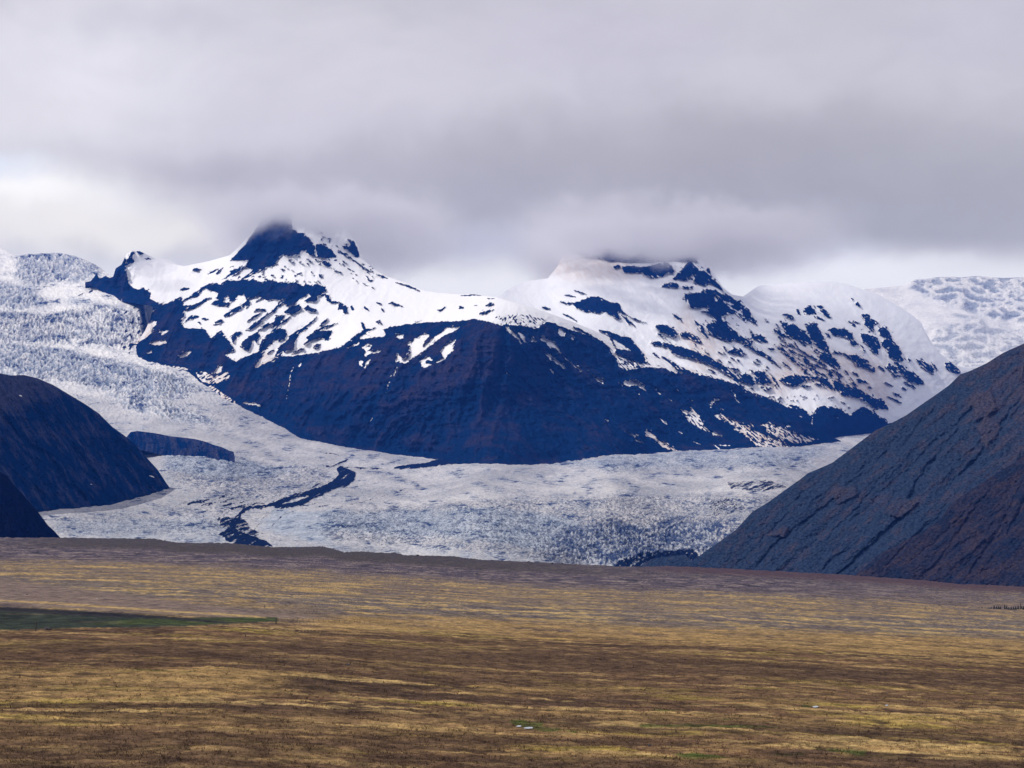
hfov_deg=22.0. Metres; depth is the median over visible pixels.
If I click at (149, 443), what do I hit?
rock ridge
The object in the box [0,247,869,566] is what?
glacier
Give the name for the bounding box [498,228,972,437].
mountain
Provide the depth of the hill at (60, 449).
5319.34 m
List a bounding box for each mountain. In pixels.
[135,209,840,464]
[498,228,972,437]
[640,344,1023,575]
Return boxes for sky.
[0,0,1023,296]
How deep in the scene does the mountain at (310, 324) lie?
9518.93 m
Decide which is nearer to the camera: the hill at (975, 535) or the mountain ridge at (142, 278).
the hill at (975, 535)
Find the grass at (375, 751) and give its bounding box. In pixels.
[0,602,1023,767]
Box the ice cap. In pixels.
[863,276,1023,368]
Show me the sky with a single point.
(462, 146)
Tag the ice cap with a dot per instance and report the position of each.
(972, 322)
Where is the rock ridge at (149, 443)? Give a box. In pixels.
[127,431,234,462]
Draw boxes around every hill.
[0,373,169,511]
[0,472,59,537]
[855,457,1023,586]
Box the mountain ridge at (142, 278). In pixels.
[85,251,183,322]
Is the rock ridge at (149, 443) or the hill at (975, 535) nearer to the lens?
the hill at (975, 535)
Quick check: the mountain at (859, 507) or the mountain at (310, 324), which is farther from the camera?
the mountain at (310, 324)

